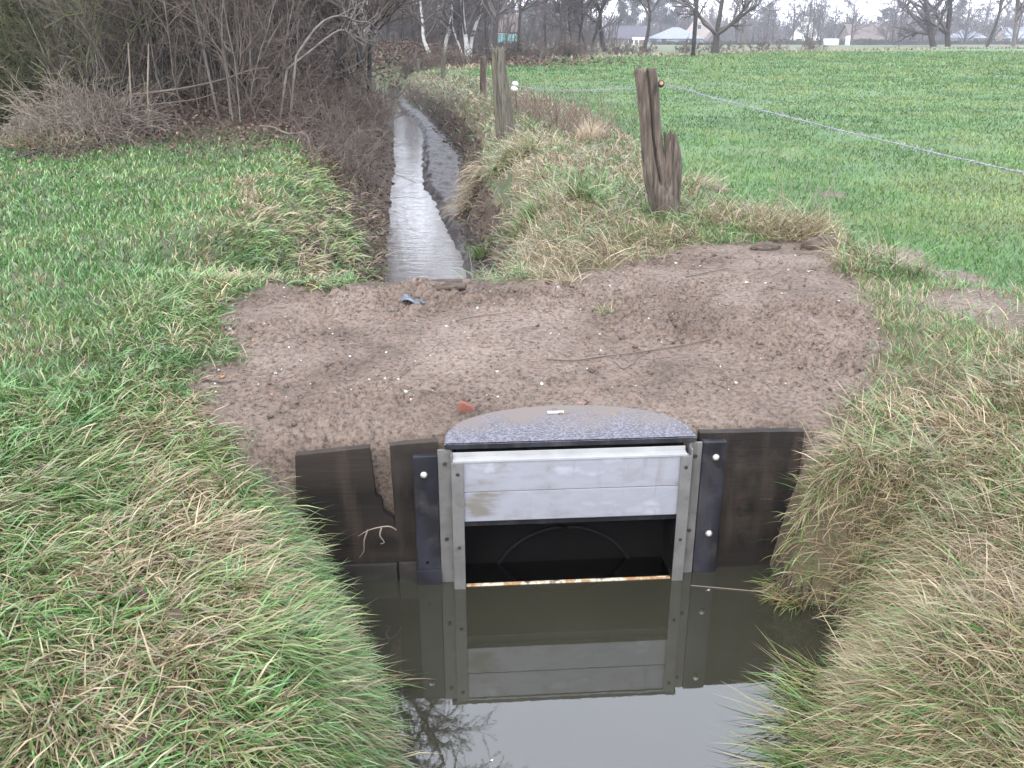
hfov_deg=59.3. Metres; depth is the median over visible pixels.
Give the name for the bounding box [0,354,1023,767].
long grass
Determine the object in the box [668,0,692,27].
bare tree
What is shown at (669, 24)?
bare tree
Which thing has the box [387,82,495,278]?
mud
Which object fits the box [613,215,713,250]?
grass tuft
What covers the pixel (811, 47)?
scrub
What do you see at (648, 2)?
bare tree
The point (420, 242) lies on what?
stream water
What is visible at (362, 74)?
bramble shrub
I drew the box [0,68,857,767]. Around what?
ground
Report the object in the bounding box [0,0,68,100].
mossy shrub
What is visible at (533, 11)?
pine tree
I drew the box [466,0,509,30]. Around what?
bare tree
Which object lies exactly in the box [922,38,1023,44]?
hedge
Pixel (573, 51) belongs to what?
scrub
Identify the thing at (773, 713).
grass tuft
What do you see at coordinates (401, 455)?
timber board
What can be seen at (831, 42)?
trailer
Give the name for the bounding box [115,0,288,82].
bare shrub
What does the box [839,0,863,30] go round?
bare tree
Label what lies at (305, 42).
bare branch
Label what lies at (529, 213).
grass tuft
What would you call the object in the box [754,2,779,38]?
bare tree
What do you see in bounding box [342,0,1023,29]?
sky
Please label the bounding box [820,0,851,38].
bare tree
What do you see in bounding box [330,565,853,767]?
pool water
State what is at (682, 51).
scrub
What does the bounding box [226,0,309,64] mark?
twiggy shrub
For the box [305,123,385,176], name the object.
bramble shrub
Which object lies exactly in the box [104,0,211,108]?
bare shrub
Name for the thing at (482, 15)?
bare tree
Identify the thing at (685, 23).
bare tree
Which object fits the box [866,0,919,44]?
bare tree
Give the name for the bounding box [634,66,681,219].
fence post
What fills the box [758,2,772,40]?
pine tree
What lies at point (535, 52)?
scrub
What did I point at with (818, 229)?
grass tuft
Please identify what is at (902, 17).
bare tree
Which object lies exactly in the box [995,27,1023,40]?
pale roof house
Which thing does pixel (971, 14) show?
bare tree
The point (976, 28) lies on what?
bare tree
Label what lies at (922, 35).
bare tree
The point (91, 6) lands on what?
mossy shrub
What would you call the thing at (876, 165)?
field
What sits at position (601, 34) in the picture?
alder tree
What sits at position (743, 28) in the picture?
bare tree
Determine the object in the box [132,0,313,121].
bare shrub
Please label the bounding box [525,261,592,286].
grass tuft
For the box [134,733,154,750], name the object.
fallen leaf
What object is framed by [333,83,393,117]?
bramble shrub
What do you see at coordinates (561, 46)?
scrub
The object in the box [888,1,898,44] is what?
bare tree
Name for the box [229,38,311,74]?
bramble shrub
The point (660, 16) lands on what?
bare tree
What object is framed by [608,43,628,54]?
scrub
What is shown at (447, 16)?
bare tree
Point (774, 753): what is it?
grass tuft
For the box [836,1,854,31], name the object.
bare tree
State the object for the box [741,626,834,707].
grass tuft
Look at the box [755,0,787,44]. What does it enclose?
bare tree
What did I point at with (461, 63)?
scrub
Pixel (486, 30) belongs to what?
bare tree
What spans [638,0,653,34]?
bare tree
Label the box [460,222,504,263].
grass tuft
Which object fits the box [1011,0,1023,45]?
birch tree
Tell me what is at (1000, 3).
bare tree
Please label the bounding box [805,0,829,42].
bare tree
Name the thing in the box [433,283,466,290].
soil clod
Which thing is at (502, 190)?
lawn
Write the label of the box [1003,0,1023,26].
bare tree
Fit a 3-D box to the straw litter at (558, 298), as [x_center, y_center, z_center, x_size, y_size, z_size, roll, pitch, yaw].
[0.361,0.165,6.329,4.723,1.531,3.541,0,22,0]
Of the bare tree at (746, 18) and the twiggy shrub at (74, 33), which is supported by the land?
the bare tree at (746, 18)
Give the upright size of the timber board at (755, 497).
1.297 m
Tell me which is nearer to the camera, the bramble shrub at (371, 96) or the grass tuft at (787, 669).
the grass tuft at (787, 669)
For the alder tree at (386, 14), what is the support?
on the ground at (414, 94)
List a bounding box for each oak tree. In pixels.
[666,0,760,53]
[888,0,976,46]
[891,0,974,46]
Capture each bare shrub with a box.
[0,0,213,112]
[0,0,240,110]
[13,0,256,117]
[20,0,210,115]
[28,0,242,114]
[30,0,242,116]
[40,0,309,120]
[71,1,237,103]
[81,0,307,106]
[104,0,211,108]
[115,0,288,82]
[132,0,287,103]
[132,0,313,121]
[150,0,314,89]
[152,0,337,105]
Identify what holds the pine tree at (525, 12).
on the land
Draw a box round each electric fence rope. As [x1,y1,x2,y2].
[518,85,635,91]
[665,83,1023,175]
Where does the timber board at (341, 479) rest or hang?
on the ground at (414, 94)
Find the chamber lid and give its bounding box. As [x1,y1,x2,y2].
[444,405,696,449]
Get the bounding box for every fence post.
[416,59,419,71]
[441,52,445,77]
[480,56,485,95]
[492,46,518,141]
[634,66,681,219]
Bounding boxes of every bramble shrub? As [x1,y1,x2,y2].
[178,44,329,118]
[215,68,339,125]
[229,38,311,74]
[239,19,340,92]
[261,38,349,105]
[278,64,403,112]
[282,78,386,150]
[284,69,414,128]
[289,104,390,170]
[301,66,411,117]
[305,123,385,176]
[309,52,353,96]
[322,80,397,137]
[325,68,406,128]
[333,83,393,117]
[336,80,382,112]
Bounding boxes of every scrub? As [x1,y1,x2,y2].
[393,56,428,77]
[397,48,429,72]
[398,52,440,76]
[406,46,447,72]
[411,42,459,66]
[417,34,465,67]
[417,44,475,67]
[434,47,465,63]
[454,42,484,62]
[457,36,513,54]
[468,46,491,61]
[479,46,515,57]
[502,32,540,56]
[504,33,532,57]
[504,45,528,56]
[508,40,547,58]
[523,40,548,56]
[536,37,574,56]
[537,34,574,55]
[541,37,577,55]
[550,34,590,56]
[556,31,595,56]
[560,42,596,55]
[583,45,600,54]
[591,36,628,54]
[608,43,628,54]
[623,37,656,54]
[631,40,658,52]
[675,34,707,52]
[676,45,690,53]
[702,41,728,52]
[719,41,743,51]
[737,35,773,51]
[758,35,788,50]
[796,37,818,50]
[801,32,827,49]
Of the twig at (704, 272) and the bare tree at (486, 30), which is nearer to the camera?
the twig at (704, 272)
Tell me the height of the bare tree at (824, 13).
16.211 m
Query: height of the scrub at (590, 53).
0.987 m
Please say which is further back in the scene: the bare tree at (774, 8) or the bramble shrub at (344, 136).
the bare tree at (774, 8)
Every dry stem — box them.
[128,43,133,123]
[147,44,151,129]
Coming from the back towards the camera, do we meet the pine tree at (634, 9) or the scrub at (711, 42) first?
the pine tree at (634, 9)
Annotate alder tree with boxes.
[317,0,455,103]
[318,0,426,96]
[358,0,440,111]
[513,0,567,45]
[527,0,602,52]
[530,0,586,42]
[541,0,587,43]
[559,0,607,46]
[578,0,621,51]
[590,0,624,51]
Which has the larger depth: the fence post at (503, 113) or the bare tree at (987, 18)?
the bare tree at (987, 18)
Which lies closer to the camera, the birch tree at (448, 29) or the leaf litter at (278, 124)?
the leaf litter at (278, 124)
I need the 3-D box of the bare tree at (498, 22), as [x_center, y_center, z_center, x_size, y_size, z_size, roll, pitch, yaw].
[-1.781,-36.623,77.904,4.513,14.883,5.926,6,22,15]
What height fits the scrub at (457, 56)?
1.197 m
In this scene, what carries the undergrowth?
on the ground at (414, 94)
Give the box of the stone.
[576,399,588,404]
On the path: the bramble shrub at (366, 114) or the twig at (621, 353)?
the twig at (621, 353)
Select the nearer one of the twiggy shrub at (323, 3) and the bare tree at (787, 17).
the twiggy shrub at (323, 3)
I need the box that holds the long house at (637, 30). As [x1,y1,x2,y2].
[603,24,648,44]
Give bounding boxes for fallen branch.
[11,137,137,159]
[118,92,217,110]
[134,67,269,95]
[259,125,311,150]
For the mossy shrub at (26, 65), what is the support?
on the ground at (414, 94)
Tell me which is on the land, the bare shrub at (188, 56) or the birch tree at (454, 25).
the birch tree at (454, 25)
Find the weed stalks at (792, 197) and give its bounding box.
[701,159,839,224]
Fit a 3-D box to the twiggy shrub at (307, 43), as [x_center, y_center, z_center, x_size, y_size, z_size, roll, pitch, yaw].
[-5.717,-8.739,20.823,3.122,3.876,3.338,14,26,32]
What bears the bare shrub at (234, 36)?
on the ground at (414, 94)
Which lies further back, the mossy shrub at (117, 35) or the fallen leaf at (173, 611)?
the mossy shrub at (117, 35)
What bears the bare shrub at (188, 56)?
on the ground at (414, 94)
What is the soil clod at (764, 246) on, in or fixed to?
on the path
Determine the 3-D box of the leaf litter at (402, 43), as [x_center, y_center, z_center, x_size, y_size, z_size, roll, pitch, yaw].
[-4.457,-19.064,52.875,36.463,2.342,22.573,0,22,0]
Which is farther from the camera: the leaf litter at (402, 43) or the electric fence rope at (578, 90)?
the leaf litter at (402, 43)
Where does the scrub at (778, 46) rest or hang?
on the land
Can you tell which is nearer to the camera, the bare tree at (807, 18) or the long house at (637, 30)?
the bare tree at (807, 18)
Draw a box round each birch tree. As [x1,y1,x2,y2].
[379,0,450,52]
[407,0,466,56]
[412,0,489,51]
[444,0,508,59]
[465,0,524,60]
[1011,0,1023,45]
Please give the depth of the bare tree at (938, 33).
193.30 m
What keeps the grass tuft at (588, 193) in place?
on the bank
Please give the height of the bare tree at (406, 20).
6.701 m
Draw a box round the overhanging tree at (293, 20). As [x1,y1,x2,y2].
[285,0,307,86]
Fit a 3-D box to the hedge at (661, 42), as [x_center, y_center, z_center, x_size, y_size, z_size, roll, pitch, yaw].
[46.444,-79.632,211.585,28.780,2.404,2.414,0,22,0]
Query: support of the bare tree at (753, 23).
on the land
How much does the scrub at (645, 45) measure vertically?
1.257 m
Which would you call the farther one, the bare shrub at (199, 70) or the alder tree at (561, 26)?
the alder tree at (561, 26)
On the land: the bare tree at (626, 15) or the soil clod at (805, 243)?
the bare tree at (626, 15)
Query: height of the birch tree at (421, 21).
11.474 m
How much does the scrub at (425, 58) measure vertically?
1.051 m
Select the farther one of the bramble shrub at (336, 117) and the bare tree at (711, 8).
the bare tree at (711, 8)
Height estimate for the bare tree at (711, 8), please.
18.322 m
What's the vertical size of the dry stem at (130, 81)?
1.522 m
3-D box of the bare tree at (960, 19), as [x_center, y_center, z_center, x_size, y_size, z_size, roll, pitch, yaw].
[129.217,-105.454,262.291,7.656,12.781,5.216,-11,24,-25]
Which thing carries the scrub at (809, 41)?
on the land
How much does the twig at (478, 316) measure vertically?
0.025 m
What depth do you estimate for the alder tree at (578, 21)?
68.07 m
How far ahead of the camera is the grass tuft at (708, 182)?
10.38 m
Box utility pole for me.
[691,0,698,55]
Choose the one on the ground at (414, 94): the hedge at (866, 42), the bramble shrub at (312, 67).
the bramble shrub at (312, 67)
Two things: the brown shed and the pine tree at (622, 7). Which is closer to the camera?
the brown shed
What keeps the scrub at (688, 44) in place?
on the land
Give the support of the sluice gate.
in the pool water at (623, 674)
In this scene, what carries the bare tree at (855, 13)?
on the land
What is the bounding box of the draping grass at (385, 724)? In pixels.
[257,416,1023,767]
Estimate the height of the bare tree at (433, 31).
4.842 m
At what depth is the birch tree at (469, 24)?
46.28 m
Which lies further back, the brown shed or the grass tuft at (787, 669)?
the brown shed
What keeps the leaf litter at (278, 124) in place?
on the ground at (414, 94)
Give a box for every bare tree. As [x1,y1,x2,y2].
[368,22,400,39]
[375,3,399,40]
[384,1,435,42]
[396,0,427,36]
[407,2,430,42]
[424,4,462,44]
[425,0,504,49]
[428,7,443,43]
[429,0,471,46]
[450,1,475,49]
[465,2,491,47]
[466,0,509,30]
[480,0,520,48]
[484,1,503,51]
[492,1,509,39]
[508,0,528,33]
[515,0,548,46]
[517,0,556,51]
[522,0,604,44]
[543,0,595,41]
[571,2,611,38]
[602,1,615,25]
[623,0,637,25]
[629,0,660,51]
[634,13,660,36]
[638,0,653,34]
[655,0,665,32]
[658,2,676,30]
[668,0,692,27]
[679,0,693,27]
[681,8,689,29]
[698,0,726,26]
[700,0,718,26]
[723,0,780,44]
[727,4,761,41]
[729,1,744,40]
[733,5,754,41]
[739,7,759,39]
[747,1,768,40]
[749,0,762,39]
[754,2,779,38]
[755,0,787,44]
[763,1,779,44]
[765,0,776,39]
[765,2,788,43]
[778,1,796,38]
[779,0,799,40]
[784,1,813,31]
[785,0,809,44]
[795,0,812,43]
[797,6,828,44]
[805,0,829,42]
[809,2,832,34]
[811,0,835,44]
[812,1,831,36]
[820,0,829,38]
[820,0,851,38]
[822,0,839,36]
[823,6,837,37]
[836,0,857,32]
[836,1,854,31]
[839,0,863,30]
[841,0,886,44]
[851,0,861,23]
[862,5,869,23]
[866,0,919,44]
[875,0,899,44]
[881,1,913,44]
[882,1,904,23]
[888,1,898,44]
[889,0,913,42]
[914,11,931,44]
[919,10,954,44]
[940,6,961,44]
[944,0,997,44]
[950,0,986,44]
[950,1,964,33]
[952,0,981,44]
[964,1,987,31]
[972,1,994,35]
[974,0,999,34]
[976,4,994,38]
[982,0,1009,44]
[985,0,1011,46]
[992,0,1023,31]
[993,0,1013,29]
[997,0,1023,44]
[998,3,1013,25]
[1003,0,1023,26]
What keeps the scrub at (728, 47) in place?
on the land
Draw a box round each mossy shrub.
[0,0,64,124]
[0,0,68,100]
[0,0,77,121]
[0,0,100,120]
[0,0,149,119]
[0,0,155,127]
[0,0,183,120]
[0,0,235,127]
[0,1,124,119]
[0,3,218,135]
[16,0,193,107]
[28,1,187,116]
[33,0,201,112]
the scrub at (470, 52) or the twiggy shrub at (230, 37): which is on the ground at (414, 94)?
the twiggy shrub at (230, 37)
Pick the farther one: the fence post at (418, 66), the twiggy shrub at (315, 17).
the fence post at (418, 66)
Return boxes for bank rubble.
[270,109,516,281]
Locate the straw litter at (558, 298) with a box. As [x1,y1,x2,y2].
[202,249,887,421]
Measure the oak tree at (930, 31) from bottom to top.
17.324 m
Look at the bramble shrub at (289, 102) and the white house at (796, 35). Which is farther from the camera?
the white house at (796, 35)
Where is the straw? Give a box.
[691,475,1023,761]
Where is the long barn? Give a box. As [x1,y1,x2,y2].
[836,24,897,40]
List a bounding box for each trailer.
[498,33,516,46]
[823,39,838,44]
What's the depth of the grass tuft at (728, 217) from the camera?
8.69 m
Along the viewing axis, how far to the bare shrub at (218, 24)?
15.18 m
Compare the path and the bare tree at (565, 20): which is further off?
the bare tree at (565, 20)
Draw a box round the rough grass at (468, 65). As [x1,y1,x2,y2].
[439,46,1023,68]
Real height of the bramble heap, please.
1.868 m
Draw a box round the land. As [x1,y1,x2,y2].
[336,40,1023,93]
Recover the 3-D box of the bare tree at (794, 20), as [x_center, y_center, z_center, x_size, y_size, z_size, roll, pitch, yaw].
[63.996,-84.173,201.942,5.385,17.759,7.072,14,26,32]
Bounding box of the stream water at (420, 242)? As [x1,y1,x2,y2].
[379,88,465,281]
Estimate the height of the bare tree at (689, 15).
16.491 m
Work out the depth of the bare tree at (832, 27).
283.34 m
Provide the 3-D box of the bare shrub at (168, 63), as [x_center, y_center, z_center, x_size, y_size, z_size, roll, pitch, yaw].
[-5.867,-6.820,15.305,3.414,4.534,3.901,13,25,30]
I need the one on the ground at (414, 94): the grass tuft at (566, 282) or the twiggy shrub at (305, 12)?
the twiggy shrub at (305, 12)
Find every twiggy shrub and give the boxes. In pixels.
[6,0,34,42]
[32,0,177,80]
[159,6,274,86]
[182,0,365,102]
[216,0,340,72]
[216,0,378,94]
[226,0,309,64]
[229,0,355,81]
[259,0,414,105]
[260,0,322,82]
[269,0,390,79]
[303,0,385,94]
[315,1,379,81]
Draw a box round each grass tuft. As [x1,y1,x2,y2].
[0,120,118,153]
[358,644,426,707]
[435,152,487,221]
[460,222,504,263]
[465,128,556,182]
[483,185,560,246]
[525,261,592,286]
[553,173,622,205]
[572,114,614,141]
[585,300,619,316]
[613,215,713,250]
[677,179,808,233]
[681,163,734,190]
[707,683,860,767]
[716,609,853,759]
[717,197,860,241]
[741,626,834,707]
[746,478,841,621]
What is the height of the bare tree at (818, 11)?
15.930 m
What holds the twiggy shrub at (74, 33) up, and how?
on the ground at (414, 94)
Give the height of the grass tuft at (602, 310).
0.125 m
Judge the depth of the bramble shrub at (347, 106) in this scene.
17.47 m
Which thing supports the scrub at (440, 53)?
on the land
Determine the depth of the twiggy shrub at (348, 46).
24.67 m
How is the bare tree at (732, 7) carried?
on the land
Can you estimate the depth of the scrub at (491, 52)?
49.23 m
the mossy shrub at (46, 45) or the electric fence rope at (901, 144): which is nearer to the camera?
the electric fence rope at (901, 144)
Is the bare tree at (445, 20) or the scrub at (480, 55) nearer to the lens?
the scrub at (480, 55)
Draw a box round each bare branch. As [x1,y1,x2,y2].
[279,1,379,121]
[288,0,388,125]
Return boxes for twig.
[198,377,236,382]
[419,389,455,392]
[456,313,502,320]
[546,289,585,296]
[546,338,712,360]
[615,354,642,368]
[685,268,727,276]
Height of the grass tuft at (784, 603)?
0.696 m
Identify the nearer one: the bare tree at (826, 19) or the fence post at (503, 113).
the fence post at (503, 113)
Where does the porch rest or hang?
on the land
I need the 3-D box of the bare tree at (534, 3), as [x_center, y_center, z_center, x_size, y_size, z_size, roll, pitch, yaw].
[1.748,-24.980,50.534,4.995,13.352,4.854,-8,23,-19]
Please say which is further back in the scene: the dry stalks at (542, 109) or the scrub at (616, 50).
the scrub at (616, 50)
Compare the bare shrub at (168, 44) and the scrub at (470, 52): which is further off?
the scrub at (470, 52)
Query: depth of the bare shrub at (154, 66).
15.03 m
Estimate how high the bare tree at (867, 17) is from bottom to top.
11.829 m
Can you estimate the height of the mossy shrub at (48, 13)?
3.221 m
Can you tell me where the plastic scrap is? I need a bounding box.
[400,294,426,303]
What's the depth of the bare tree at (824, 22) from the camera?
262.28 m
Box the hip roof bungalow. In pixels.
[648,27,704,44]
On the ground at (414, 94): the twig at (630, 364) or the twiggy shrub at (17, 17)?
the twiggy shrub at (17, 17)
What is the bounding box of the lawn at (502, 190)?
[0,128,511,767]
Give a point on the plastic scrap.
(406, 297)
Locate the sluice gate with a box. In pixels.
[413,438,726,588]
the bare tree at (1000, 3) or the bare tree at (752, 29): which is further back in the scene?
the bare tree at (752, 29)
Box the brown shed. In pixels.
[498,14,518,43]
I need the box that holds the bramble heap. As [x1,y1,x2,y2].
[0,41,196,158]
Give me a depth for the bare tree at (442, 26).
56.07 m
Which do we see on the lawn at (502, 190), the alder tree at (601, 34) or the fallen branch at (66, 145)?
the fallen branch at (66, 145)
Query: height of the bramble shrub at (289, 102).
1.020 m
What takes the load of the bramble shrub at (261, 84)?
on the ground at (414, 94)
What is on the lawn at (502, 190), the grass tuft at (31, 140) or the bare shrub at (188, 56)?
the grass tuft at (31, 140)
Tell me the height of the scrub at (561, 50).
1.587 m
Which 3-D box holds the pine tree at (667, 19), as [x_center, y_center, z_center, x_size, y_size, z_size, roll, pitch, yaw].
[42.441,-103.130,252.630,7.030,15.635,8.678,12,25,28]
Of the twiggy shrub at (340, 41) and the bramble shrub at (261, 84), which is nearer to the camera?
the bramble shrub at (261, 84)
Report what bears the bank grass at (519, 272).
on the bank
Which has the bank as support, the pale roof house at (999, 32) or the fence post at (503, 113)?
the fence post at (503, 113)
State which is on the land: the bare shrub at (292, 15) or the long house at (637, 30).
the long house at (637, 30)
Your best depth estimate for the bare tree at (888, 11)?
243.88 m
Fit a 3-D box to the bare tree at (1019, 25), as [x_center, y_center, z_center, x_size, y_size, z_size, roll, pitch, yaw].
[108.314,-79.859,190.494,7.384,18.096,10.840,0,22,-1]
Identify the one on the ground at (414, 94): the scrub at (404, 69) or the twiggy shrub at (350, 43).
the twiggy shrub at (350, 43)
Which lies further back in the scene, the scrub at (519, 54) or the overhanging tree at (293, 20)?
the scrub at (519, 54)
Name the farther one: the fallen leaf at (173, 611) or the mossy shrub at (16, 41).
the mossy shrub at (16, 41)
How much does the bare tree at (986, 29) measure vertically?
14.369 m
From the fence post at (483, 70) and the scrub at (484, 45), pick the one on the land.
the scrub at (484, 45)
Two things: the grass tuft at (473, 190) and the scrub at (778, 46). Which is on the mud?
the grass tuft at (473, 190)
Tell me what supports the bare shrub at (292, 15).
on the ground at (414, 94)
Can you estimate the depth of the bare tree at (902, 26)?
208.61 m
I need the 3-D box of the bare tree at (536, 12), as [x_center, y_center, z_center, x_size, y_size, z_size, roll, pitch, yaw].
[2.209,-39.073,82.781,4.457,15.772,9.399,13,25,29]
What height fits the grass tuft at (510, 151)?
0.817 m
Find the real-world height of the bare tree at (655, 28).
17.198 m
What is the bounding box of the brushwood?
[337,4,627,51]
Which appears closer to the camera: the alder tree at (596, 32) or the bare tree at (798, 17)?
the alder tree at (596, 32)
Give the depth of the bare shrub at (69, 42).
15.02 m
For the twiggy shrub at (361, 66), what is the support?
on the ground at (414, 94)
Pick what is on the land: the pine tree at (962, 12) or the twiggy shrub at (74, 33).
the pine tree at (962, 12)
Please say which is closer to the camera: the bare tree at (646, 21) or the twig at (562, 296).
the twig at (562, 296)
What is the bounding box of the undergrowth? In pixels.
[0,44,429,219]
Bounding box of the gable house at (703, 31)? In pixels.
[686,14,713,39]
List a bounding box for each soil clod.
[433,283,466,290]
[749,241,780,250]
[800,236,838,250]
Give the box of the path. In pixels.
[185,188,1023,564]
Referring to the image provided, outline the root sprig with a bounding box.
[359,526,396,557]
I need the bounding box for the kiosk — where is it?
[845,36,850,44]
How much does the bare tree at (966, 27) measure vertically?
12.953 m
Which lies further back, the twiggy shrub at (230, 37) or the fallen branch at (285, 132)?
the twiggy shrub at (230, 37)
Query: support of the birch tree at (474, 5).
on the land
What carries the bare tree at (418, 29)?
on the land
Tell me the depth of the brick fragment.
4.84 m
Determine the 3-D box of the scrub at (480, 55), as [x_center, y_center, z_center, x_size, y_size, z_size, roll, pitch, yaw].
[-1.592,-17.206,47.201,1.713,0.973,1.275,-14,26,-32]
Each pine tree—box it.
[521,6,538,32]
[530,2,541,27]
[611,0,633,25]
[625,0,644,25]
[643,0,658,25]
[652,0,674,31]
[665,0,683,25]
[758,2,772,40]
[873,8,889,23]
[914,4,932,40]
[953,0,968,30]
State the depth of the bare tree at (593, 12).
108.56 m
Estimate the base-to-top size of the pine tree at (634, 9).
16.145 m
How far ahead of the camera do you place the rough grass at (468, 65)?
64.89 m
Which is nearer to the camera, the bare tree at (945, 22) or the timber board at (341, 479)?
the timber board at (341, 479)
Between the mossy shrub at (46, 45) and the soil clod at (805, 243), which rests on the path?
the soil clod at (805, 243)
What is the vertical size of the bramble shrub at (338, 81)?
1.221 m
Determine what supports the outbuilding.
on the land
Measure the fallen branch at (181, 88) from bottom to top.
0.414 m
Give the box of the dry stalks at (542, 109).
[460,79,663,163]
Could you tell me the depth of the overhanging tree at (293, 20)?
19.00 m
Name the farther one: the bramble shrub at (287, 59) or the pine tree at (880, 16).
the pine tree at (880, 16)
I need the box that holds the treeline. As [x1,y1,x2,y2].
[347,2,1023,43]
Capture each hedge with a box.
[650,40,768,44]
[773,38,921,44]
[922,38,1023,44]
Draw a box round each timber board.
[295,444,398,582]
[390,438,440,580]
[697,428,803,566]
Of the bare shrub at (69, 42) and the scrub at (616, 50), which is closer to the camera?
the bare shrub at (69, 42)
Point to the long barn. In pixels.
(846, 29)
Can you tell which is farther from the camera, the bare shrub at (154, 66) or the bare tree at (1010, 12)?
the bare tree at (1010, 12)
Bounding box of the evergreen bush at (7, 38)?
[0,4,32,118]
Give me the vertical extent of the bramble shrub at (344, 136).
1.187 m
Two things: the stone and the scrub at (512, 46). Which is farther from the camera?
the scrub at (512, 46)
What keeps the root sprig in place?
hanging from the timber board at (341, 479)
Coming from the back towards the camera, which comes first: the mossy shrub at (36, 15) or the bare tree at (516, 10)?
the bare tree at (516, 10)
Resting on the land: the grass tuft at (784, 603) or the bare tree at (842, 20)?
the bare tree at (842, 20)
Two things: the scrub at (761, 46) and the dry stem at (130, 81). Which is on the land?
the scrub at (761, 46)
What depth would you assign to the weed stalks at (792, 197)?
8.64 m
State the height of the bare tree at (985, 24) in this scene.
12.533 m
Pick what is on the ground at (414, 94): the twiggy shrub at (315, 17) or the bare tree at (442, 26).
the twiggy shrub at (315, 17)
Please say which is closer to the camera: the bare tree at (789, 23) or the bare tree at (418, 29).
the bare tree at (418, 29)
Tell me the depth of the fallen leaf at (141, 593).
3.21 m
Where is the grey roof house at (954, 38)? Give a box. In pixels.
[950,28,986,40]
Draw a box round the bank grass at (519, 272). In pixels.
[400,63,968,283]
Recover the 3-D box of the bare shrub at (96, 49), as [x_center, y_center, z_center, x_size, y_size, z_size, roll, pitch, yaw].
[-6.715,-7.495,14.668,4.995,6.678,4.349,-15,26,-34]
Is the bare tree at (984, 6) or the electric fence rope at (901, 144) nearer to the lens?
the electric fence rope at (901, 144)
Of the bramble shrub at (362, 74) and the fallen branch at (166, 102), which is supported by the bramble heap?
the fallen branch at (166, 102)
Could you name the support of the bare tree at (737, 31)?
on the land
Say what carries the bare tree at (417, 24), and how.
on the land
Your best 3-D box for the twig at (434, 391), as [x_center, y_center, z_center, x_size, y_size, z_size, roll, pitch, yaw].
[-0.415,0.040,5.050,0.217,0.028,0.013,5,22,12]
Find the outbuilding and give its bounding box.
[703,31,720,41]
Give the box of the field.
[468,49,1023,290]
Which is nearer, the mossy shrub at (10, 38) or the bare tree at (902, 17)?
the mossy shrub at (10, 38)
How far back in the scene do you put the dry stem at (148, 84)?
14.43 m
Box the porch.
[632,37,644,44]
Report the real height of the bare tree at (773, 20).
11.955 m
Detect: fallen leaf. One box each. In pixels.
[134,587,150,600]
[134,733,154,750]
[165,608,183,627]
[176,698,195,718]
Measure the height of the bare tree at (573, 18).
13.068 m
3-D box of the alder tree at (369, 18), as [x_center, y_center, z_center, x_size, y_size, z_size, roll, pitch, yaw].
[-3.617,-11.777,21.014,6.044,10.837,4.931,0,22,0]
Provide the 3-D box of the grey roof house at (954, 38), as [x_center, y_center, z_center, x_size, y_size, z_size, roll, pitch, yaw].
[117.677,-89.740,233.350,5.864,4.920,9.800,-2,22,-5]
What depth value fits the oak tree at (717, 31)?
66.09 m
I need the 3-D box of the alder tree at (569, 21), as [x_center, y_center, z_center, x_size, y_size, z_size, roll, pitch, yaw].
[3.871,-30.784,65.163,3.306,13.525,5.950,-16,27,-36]
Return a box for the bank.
[408,73,1023,767]
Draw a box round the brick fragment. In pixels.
[458,401,474,412]
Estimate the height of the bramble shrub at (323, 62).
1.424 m
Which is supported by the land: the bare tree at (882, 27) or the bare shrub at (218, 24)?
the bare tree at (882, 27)
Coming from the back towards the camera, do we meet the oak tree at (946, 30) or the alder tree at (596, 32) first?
the oak tree at (946, 30)
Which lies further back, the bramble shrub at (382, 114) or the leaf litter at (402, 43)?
the leaf litter at (402, 43)
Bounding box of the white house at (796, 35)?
[790,16,819,40]
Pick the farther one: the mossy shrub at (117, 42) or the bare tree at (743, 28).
the bare tree at (743, 28)
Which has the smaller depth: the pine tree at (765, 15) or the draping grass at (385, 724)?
the draping grass at (385, 724)
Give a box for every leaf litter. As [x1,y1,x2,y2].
[7,51,388,224]
[346,39,747,88]
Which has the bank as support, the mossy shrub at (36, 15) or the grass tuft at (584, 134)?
the grass tuft at (584, 134)
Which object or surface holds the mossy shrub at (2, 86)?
on the ground at (414, 94)
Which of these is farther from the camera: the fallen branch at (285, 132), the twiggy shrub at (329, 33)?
the twiggy shrub at (329, 33)
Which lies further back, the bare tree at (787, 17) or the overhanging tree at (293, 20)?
the bare tree at (787, 17)
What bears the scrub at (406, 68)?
on the land
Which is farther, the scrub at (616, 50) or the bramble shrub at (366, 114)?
the scrub at (616, 50)
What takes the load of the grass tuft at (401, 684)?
on the lawn at (502, 190)

